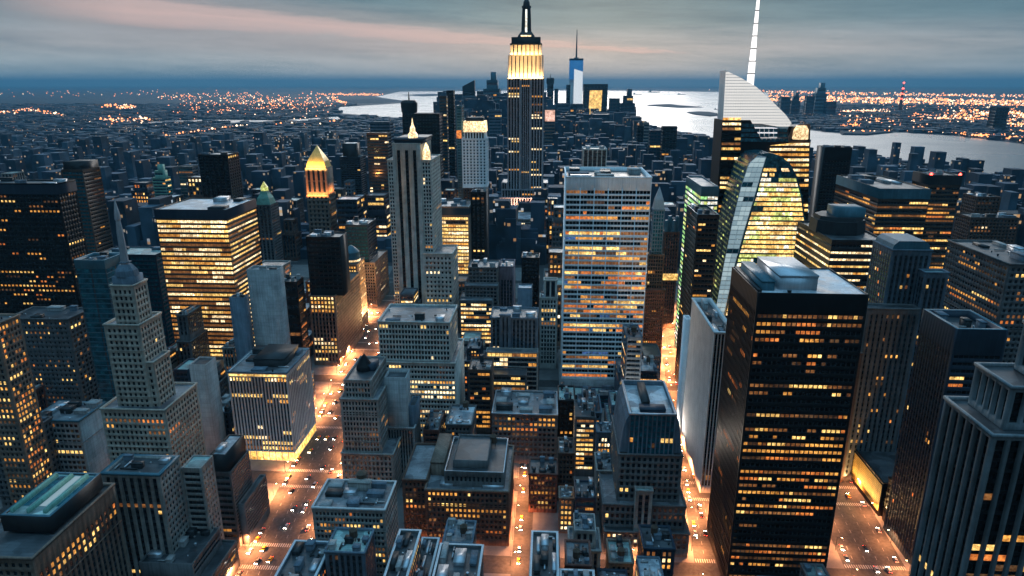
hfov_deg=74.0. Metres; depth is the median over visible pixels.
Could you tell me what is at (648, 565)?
office block
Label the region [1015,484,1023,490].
window
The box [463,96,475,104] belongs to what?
office tower
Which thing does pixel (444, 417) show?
window
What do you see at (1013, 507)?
window
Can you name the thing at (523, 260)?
window
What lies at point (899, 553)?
pavement
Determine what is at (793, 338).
office tower
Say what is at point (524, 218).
office block
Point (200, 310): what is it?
window
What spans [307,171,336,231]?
window
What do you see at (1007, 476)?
window
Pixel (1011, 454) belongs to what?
window
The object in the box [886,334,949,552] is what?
window
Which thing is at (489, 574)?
pavement
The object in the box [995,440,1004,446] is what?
window
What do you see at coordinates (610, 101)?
window
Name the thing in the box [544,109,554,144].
office tower
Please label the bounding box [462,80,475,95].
office tower
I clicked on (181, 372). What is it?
office block
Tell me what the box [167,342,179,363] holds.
apartment block
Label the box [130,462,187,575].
window
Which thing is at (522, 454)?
window
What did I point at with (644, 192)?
window
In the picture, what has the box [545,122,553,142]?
window
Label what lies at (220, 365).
office block
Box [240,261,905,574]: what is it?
road markings
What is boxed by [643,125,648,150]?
window
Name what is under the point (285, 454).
shop window
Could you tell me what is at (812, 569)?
office block
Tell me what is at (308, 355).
window
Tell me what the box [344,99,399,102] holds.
island
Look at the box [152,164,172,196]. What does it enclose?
office tower
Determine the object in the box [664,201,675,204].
apartment block
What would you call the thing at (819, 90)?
window
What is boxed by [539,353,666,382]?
pavement
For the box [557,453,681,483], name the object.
pavement
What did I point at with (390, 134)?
window
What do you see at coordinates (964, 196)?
window
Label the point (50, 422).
window
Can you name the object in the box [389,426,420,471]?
window
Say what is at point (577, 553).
apartment block
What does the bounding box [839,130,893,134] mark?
island
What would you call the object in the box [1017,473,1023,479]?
window
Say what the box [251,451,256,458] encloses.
shop window
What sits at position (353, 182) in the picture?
window
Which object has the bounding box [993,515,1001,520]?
window
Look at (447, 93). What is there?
window
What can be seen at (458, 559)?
office block
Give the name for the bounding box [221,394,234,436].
office block
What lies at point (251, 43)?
sky
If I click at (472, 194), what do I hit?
window
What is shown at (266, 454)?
shop window
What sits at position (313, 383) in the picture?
office block
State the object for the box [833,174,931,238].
office tower
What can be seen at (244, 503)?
office block
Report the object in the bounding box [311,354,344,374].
pavement
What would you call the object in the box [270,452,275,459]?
shop window
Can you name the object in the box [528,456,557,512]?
apartment block
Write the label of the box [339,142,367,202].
office tower
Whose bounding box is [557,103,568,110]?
office tower
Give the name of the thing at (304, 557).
office block
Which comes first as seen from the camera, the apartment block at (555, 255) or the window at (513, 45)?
the apartment block at (555, 255)
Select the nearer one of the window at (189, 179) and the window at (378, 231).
the window at (378, 231)
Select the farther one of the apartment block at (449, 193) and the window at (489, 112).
the window at (489, 112)
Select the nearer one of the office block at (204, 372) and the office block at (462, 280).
the office block at (204, 372)
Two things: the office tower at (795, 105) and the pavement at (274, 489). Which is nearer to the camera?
the pavement at (274, 489)
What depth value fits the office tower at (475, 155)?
992.05 m
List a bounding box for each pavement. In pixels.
[242,483,279,545]
[250,460,291,471]
[291,265,392,276]
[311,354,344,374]
[314,381,332,416]
[397,488,517,555]
[482,434,519,478]
[484,573,510,575]
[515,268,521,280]
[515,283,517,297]
[532,498,694,562]
[538,387,603,421]
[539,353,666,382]
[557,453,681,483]
[673,305,675,322]
[758,539,844,568]
[869,505,910,570]
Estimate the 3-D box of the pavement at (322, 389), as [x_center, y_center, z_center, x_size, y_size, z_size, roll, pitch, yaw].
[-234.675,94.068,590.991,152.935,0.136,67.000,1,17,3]
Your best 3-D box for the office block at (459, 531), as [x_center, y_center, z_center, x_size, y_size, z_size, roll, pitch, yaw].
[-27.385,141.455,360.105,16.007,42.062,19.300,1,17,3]
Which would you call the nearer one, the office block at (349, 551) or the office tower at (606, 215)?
the office block at (349, 551)
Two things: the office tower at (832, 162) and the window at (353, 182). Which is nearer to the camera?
the office tower at (832, 162)
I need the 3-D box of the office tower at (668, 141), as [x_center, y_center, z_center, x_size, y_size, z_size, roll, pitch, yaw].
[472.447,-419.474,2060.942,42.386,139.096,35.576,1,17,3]
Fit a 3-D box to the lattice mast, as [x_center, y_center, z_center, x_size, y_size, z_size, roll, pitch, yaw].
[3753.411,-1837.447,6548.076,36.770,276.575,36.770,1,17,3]
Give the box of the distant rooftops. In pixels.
[0,91,1023,266]
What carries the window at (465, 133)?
in the office tower at (475, 155)
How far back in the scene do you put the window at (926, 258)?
445.23 m
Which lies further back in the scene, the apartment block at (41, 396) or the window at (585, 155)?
the window at (585, 155)
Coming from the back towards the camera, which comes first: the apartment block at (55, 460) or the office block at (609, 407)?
the office block at (609, 407)
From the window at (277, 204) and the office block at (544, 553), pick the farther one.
the window at (277, 204)
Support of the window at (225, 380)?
in the office block at (223, 384)
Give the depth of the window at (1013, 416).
214.56 m
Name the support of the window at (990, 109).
in the office tower at (997, 117)
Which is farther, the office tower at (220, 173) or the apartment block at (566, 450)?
the office tower at (220, 173)
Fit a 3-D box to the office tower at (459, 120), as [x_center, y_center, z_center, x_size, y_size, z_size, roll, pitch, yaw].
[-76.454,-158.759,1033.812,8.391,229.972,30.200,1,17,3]
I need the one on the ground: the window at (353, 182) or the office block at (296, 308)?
the office block at (296, 308)
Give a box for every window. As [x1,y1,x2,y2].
[0,192,86,312]
[0,360,51,502]
[0,504,127,575]
[2,422,60,504]
[3,173,23,178]
[26,316,98,402]
[37,390,45,409]
[105,285,204,465]
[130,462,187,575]
[133,183,154,201]
[153,173,172,195]
[179,167,198,199]
[179,310,208,361]
[189,179,201,193]
[199,154,242,197]
[220,380,227,396]
[225,350,236,368]
[225,413,234,433]
[231,355,314,449]
[246,481,267,534]
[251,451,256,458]
[256,204,282,260]
[257,451,262,459]
[263,452,269,459]
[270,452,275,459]
[276,452,281,459]
[282,452,288,459]
[283,220,301,256]
[289,452,294,460]
[294,200,304,222]
[295,424,315,458]
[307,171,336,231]
[315,276,362,360]
[317,488,397,572]
[329,538,375,575]
[337,199,362,231]
[344,362,401,487]
[346,182,354,195]
[349,262,367,321]
[365,260,388,301]
[367,134,391,191]
[367,195,390,235]
[370,124,393,155]
[380,317,457,435]
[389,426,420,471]
[391,149,458,306]
[401,291,417,302]
[403,113,413,133]
[405,483,505,538]
[414,115,443,177]
[425,417,445,440]
[440,98,449,171]
[447,93,456,178]
[448,421,475,439]
[463,133,488,199]
[465,348,482,394]
[466,269,496,304]
[472,194,483,257]
[484,83,500,101]
[489,112,499,135]
[493,319,534,347]
[501,281,511,306]
[503,45,545,204]
[514,453,553,456]
[523,260,536,306]
[541,282,554,362]
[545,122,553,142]
[547,84,552,98]
[547,201,555,252]
[550,255,562,272]
[553,210,563,245]
[557,288,560,340]
[560,403,571,436]
[562,191,649,376]
[571,106,582,114]
[577,535,596,575]
[583,86,606,110]
[584,151,605,166]
[603,433,685,548]
[606,566,629,575]
[610,101,618,111]
[620,98,633,109]
[620,332,640,384]
[637,128,642,142]
[638,533,670,574]
[640,374,656,379]
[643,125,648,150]
[644,211,663,349]
[648,132,660,159]
[659,128,676,159]
[662,235,677,322]
[687,310,723,484]
[708,289,754,565]
[778,99,789,111]
[790,98,799,111]
[803,98,813,111]
[813,90,825,111]
[823,104,835,111]
[846,248,943,472]
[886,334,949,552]
[916,358,1023,575]
[943,245,1023,362]
[953,216,1016,241]
[961,196,998,212]
[976,524,984,530]
[979,514,987,520]
[981,504,989,509]
[983,493,991,499]
[986,483,994,489]
[987,109,1007,125]
[988,472,996,478]
[991,462,999,468]
[993,451,1001,457]
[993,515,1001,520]
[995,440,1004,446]
[995,504,1003,510]
[998,494,1006,500]
[1000,483,1008,489]
[1003,473,1011,479]
[1005,462,1013,468]
[1008,451,1016,457]
[1010,414,1017,419]
[1010,441,1019,447]
[1010,505,1018,510]
[1012,403,1020,409]
[1012,494,1020,500]
[1015,393,1022,398]
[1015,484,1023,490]
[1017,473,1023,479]
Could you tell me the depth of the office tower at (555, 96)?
4517.48 m
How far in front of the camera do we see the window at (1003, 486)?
216.19 m
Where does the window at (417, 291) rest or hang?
in the office block at (408, 295)
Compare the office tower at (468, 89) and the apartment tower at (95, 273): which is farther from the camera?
the office tower at (468, 89)
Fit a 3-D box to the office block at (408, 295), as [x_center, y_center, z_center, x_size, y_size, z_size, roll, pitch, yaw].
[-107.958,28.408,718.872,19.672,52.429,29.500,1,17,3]
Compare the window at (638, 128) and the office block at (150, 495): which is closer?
the office block at (150, 495)
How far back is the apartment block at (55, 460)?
428.99 m
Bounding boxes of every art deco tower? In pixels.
[99,199,206,524]
[256,181,283,260]
[305,146,337,233]
[339,353,401,492]
[387,119,458,319]
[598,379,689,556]
[840,233,949,481]
[909,320,1023,575]
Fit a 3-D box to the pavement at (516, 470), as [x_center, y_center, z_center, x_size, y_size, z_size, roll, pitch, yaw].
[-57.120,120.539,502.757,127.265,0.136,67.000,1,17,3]
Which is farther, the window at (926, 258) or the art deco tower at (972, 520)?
the window at (926, 258)
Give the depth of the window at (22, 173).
1229.02 m
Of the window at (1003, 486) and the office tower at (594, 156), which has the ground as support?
the office tower at (594, 156)
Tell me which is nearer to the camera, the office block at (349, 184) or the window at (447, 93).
the office block at (349, 184)
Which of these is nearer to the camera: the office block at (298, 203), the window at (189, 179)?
the window at (189, 179)
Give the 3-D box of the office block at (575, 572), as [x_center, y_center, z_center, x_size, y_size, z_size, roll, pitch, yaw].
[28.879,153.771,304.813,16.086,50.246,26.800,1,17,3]
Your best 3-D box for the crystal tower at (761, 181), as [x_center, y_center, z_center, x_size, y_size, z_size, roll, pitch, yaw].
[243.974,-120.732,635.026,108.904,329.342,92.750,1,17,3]
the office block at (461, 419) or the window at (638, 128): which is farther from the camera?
the window at (638, 128)
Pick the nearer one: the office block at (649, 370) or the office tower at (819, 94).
the office block at (649, 370)
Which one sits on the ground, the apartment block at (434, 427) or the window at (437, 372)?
the apartment block at (434, 427)
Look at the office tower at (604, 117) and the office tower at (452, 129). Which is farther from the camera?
the office tower at (604, 117)
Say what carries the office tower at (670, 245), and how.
on the ground
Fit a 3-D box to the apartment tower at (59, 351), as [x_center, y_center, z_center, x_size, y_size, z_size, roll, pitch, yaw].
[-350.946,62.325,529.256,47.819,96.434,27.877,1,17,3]
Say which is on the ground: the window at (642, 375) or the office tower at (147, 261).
the office tower at (147, 261)
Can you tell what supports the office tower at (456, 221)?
on the ground
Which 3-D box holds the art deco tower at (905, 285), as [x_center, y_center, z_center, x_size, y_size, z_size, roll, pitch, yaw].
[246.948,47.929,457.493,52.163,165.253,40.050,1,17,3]
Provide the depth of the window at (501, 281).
687.15 m
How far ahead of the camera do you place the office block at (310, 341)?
677.43 m
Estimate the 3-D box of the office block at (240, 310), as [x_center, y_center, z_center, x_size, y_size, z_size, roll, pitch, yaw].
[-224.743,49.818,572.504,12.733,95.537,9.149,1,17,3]
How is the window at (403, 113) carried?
in the office tower at (409, 107)
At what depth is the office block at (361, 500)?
359.51 m
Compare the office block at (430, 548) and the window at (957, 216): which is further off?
the window at (957, 216)
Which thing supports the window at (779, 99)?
in the office tower at (784, 104)
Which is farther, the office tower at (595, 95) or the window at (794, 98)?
the window at (794, 98)
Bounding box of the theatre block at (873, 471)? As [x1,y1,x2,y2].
[851,449,896,515]
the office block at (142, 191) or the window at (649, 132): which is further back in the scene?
the window at (649, 132)
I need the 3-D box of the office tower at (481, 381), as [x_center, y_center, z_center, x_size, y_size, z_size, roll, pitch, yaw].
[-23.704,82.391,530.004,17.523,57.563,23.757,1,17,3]
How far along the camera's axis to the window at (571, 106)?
4145.56 m
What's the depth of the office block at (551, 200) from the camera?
1049.96 m
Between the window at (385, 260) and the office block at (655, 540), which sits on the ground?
the office block at (655, 540)
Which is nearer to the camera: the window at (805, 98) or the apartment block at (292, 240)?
the apartment block at (292, 240)
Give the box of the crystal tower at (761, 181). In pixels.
[710,0,809,317]
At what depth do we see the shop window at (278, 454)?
488.16 m
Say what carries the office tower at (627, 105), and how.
on the ground
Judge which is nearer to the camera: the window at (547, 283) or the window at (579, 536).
the window at (579, 536)
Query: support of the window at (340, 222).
in the office block at (349, 207)
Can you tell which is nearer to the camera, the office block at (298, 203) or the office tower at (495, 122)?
the office block at (298, 203)
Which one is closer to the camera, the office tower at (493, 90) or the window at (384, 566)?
the window at (384, 566)
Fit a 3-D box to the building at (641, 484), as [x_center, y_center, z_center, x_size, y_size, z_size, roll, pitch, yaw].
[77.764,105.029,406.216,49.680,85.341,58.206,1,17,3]
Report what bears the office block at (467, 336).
on the ground
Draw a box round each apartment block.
[0,416,62,510]
[35,384,47,410]
[166,347,177,369]
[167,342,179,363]
[187,175,202,198]
[282,217,302,260]
[305,279,310,301]
[306,302,310,327]
[423,408,445,442]
[444,188,455,199]
[458,291,464,332]
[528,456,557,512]
[544,205,546,229]
[545,247,562,276]
[545,276,561,345]
[557,436,574,500]
[558,484,573,532]
[564,539,591,568]
[594,450,611,513]
[605,535,633,575]
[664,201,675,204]
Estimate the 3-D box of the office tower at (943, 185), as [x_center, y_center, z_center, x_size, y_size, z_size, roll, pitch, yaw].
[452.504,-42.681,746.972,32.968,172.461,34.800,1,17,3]
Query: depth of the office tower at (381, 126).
1482.20 m
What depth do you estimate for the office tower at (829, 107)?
5861.88 m
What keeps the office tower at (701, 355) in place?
on the ground
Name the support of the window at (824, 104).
in the office tower at (829, 107)
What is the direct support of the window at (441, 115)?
in the office tower at (428, 123)
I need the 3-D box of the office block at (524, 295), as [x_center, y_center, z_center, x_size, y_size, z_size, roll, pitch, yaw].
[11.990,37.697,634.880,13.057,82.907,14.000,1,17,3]
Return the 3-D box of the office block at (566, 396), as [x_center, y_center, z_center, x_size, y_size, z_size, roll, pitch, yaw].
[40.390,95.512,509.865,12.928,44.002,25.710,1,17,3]
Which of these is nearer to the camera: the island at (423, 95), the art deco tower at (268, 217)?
the art deco tower at (268, 217)
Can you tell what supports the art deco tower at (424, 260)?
on the ground
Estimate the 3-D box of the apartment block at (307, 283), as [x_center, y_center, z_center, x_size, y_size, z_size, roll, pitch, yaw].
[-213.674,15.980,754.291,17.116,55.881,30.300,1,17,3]
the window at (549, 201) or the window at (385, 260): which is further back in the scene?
the window at (549, 201)
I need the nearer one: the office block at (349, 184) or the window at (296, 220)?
the window at (296, 220)
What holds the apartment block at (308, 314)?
on the ground
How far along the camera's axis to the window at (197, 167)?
1335.39 m
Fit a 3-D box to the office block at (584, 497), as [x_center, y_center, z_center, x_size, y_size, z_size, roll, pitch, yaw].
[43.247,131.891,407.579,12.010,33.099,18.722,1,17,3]
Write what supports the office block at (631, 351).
on the ground
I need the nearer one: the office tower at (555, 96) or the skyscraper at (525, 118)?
the skyscraper at (525, 118)
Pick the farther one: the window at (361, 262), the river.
the river
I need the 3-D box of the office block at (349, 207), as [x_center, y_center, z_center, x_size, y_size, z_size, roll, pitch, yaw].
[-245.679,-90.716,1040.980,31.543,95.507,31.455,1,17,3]
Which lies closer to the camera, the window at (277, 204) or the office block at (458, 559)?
the office block at (458, 559)
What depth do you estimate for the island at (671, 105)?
8047.00 m
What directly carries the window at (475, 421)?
in the office block at (461, 419)
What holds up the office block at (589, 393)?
on the ground
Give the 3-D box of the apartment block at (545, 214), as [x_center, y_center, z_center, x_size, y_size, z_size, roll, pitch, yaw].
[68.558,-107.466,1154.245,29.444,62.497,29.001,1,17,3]
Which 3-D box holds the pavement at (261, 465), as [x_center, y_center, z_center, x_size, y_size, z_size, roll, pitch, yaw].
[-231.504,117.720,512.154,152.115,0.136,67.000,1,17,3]
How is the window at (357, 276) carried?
in the office tower at (335, 305)
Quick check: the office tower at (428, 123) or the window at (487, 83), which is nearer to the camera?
the office tower at (428, 123)
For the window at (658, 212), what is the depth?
650.58 m
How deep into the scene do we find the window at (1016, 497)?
217.04 m
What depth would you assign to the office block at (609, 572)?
342.94 m
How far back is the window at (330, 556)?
331.03 m
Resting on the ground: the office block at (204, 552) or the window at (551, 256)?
the office block at (204, 552)
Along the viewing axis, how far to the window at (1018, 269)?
452.57 m
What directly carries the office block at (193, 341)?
on the ground
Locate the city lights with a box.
[0,89,1023,140]
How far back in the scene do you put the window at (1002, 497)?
217.25 m
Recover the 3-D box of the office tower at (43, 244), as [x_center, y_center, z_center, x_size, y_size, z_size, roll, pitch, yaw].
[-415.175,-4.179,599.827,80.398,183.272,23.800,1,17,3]
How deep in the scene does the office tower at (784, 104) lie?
5873.49 m
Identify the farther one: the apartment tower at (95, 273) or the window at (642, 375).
the window at (642, 375)
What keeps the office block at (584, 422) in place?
on the ground
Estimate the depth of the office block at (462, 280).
779.84 m
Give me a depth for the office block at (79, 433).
440.62 m
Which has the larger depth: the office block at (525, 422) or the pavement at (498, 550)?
the office block at (525, 422)
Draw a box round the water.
[339,90,1023,173]
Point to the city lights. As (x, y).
(906, 101)
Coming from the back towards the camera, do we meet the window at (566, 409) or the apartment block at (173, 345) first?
the apartment block at (173, 345)
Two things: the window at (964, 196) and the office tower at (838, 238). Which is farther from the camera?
the window at (964, 196)
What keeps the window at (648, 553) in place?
in the office block at (655, 540)
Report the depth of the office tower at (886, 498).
418.35 m
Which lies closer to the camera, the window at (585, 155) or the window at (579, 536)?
the window at (579, 536)
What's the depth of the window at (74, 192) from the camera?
583.39 m
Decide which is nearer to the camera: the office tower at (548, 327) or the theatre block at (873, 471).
the theatre block at (873, 471)
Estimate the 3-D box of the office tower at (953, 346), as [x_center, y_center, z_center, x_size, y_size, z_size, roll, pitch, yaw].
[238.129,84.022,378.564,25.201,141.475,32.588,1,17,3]
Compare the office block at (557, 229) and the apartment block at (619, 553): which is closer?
the apartment block at (619, 553)
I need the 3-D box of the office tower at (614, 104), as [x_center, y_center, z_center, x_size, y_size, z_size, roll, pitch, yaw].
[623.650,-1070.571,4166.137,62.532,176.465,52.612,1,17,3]
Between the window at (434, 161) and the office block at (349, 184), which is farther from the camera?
the office block at (349, 184)
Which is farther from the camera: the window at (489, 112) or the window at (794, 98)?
the window at (794, 98)
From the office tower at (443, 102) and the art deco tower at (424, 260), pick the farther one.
the office tower at (443, 102)
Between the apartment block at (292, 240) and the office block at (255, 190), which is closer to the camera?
the apartment block at (292, 240)
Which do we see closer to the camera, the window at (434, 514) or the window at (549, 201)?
the window at (434, 514)
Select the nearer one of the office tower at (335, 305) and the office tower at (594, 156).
the office tower at (335, 305)
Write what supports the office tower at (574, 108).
on the ground
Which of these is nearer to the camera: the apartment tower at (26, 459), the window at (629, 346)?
the apartment tower at (26, 459)
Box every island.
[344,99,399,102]
[407,94,437,95]
[647,104,703,107]
[687,111,717,116]
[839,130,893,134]
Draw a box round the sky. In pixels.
[0,0,1023,86]
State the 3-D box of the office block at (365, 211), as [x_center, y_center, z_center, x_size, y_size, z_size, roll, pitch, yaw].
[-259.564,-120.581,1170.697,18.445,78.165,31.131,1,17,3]
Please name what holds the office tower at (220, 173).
on the ground
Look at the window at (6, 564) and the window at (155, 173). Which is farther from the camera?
the window at (155, 173)
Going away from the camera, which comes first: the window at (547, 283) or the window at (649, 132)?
the window at (547, 283)
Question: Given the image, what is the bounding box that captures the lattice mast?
[897,82,904,110]
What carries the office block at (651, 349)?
on the ground
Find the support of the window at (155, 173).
in the office tower at (162, 183)
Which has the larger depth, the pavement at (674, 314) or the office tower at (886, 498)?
the pavement at (674, 314)
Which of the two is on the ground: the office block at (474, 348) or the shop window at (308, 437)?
the office block at (474, 348)
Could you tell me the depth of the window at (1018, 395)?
212.48 m
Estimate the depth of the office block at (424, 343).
496.24 m
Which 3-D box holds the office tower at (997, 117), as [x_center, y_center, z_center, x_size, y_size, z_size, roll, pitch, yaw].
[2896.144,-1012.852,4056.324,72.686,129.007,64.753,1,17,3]
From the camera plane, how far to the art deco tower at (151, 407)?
382.71 m
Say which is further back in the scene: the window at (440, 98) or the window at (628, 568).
the window at (440, 98)
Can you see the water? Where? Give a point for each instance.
(997, 156)
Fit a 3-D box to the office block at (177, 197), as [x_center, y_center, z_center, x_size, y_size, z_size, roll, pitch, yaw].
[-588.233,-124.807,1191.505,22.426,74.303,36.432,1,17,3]
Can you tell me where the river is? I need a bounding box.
[146,117,339,122]
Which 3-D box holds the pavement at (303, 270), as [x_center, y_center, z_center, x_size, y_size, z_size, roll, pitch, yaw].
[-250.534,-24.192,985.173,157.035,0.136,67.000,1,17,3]
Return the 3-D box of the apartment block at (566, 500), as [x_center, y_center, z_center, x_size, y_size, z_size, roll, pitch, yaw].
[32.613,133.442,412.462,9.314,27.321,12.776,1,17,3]
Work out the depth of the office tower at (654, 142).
2138.95 m
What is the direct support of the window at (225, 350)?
in the office block at (229, 354)
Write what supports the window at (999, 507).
in the art deco tower at (972, 520)
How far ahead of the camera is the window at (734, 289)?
361.97 m
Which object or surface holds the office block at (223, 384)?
on the ground
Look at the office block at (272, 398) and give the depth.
483.24 m
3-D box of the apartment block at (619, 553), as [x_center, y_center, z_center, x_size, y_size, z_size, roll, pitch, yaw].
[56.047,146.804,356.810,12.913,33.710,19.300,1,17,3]
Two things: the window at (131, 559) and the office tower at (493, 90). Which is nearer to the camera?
the window at (131, 559)
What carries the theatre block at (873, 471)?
on the ground
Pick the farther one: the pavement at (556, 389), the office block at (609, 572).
the pavement at (556, 389)
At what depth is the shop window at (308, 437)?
508.10 m
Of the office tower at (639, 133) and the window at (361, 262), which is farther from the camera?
the office tower at (639, 133)
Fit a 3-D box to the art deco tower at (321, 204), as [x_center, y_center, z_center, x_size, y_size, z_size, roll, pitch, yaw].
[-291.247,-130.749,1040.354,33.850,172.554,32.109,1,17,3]
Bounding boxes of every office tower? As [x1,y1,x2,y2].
[0,177,87,313]
[105,246,174,346]
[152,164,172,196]
[154,196,262,356]
[178,165,198,199]
[198,150,243,197]
[246,265,290,345]
[306,229,362,364]
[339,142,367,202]
[345,216,389,305]
[348,245,367,326]
[366,132,391,192]
[370,121,393,156]
[401,92,417,134]
[414,113,443,178]
[439,96,449,171]
[441,198,471,274]
[446,90,456,178]
[456,105,463,199]
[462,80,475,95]
[462,117,488,199]
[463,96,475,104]
[468,354,493,433]
[470,186,488,259]
[483,72,500,102]
[489,109,501,136]
[521,252,539,333]
[539,277,557,368]
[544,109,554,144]
[546,74,553,98]
[554,89,557,107]
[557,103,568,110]
[558,167,652,386]
[566,85,569,106]
[570,104,582,114]
[581,145,606,166]
[583,84,607,113]
[592,114,609,121]
[608,98,619,111]
[619,89,634,111]
[636,125,643,143]
[642,187,665,351]
[643,122,649,153]
[648,130,660,159]
[659,126,677,159]
[662,215,679,327]
[674,176,718,347]
[674,203,718,381]
[676,297,726,492]
[706,256,868,575]
[778,97,790,113]
[789,92,800,114]
[793,204,877,290]
[803,96,814,113]
[808,145,852,220]
[812,83,826,113]
[823,101,836,113]
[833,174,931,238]
[882,477,891,520]
[883,309,1008,564]
[912,170,962,268]
[942,239,1023,362]
[986,107,1009,129]
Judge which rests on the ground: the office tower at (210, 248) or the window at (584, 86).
the office tower at (210, 248)
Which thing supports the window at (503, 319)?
in the office block at (512, 350)
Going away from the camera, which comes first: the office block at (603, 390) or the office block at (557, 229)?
the office block at (603, 390)
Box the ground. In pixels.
[0,86,1023,575]
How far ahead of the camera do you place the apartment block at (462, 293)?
736.76 m
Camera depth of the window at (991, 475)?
215.35 m
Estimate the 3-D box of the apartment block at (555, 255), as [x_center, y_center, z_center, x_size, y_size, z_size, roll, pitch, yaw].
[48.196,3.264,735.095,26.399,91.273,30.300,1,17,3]
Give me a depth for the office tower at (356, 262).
742.85 m
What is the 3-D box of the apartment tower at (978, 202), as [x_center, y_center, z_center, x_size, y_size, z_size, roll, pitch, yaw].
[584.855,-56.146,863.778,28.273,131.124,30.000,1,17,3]
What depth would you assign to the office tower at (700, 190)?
629.26 m
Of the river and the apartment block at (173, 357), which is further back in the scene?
the river
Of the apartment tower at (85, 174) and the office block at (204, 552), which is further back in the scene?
the apartment tower at (85, 174)
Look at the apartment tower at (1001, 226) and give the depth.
785.06 m
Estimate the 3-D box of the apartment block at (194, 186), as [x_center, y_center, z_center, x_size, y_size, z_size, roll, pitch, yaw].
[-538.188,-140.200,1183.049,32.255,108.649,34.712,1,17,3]
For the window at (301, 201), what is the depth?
1262.78 m
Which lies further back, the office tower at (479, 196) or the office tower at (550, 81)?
the office tower at (550, 81)
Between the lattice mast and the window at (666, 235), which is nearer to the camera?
the window at (666, 235)
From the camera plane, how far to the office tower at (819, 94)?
5940.51 m
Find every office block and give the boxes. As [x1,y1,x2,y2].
[0,472,131,575]
[1,171,24,178]
[41,399,109,472]
[100,453,189,575]
[131,181,154,202]
[139,525,239,575]
[172,194,183,202]
[174,358,194,381]
[175,305,210,362]
[181,455,224,539]
[189,356,225,454]
[210,434,269,547]
[216,357,224,374]
[218,375,228,396]
[221,338,236,393]
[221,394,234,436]
[226,344,316,461]
[229,292,254,361]
[251,188,270,197]
[262,260,291,277]
[274,539,327,575]
[284,274,311,370]
[291,198,304,222]
[308,328,313,355]
[311,371,315,400]
[311,470,398,575]
[324,527,376,575]
[336,196,363,231]
[344,179,355,195]
[355,194,367,217]
[366,192,390,235]
[377,303,464,442]
[383,529,421,575]
[384,369,420,475]
[399,288,420,303]
[401,433,513,545]
[415,537,439,575]
[432,542,483,575]
[442,517,476,543]
[445,400,476,440]
[458,274,467,299]
[459,258,499,347]
[463,332,484,353]
[464,336,486,400]
[486,305,538,395]
[491,387,557,462]
[499,259,515,306]
[518,212,530,224]
[518,284,531,306]
[529,530,558,575]
[545,196,557,256]
[551,204,563,246]
[557,382,575,449]
[559,568,594,575]
[567,510,601,575]
[573,398,595,476]
[573,477,595,512]
[575,385,614,407]
[577,387,601,421]
[594,421,610,457]
[597,568,627,575]
[604,390,617,421]
[614,358,620,389]
[620,323,642,384]
[635,555,663,575]
[637,524,675,575]
[640,355,658,379]
[642,344,661,379]
[799,563,829,575]
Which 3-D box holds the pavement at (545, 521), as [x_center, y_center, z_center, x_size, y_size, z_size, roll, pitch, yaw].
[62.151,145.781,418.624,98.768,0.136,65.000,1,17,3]
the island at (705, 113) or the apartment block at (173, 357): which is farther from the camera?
the island at (705, 113)
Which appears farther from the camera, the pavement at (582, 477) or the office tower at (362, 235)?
the office tower at (362, 235)
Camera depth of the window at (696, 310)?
436.09 m
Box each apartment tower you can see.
[0,313,53,504]
[16,305,99,406]
[61,159,113,253]
[74,251,120,402]
[951,212,1019,243]
[960,192,1000,212]
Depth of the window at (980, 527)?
220.78 m
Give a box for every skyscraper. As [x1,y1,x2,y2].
[499,0,547,204]
[569,35,583,103]
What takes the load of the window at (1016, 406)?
in the art deco tower at (972, 520)
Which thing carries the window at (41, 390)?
in the apartment block at (41, 396)
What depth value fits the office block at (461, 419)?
471.71 m
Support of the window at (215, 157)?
in the office tower at (220, 173)

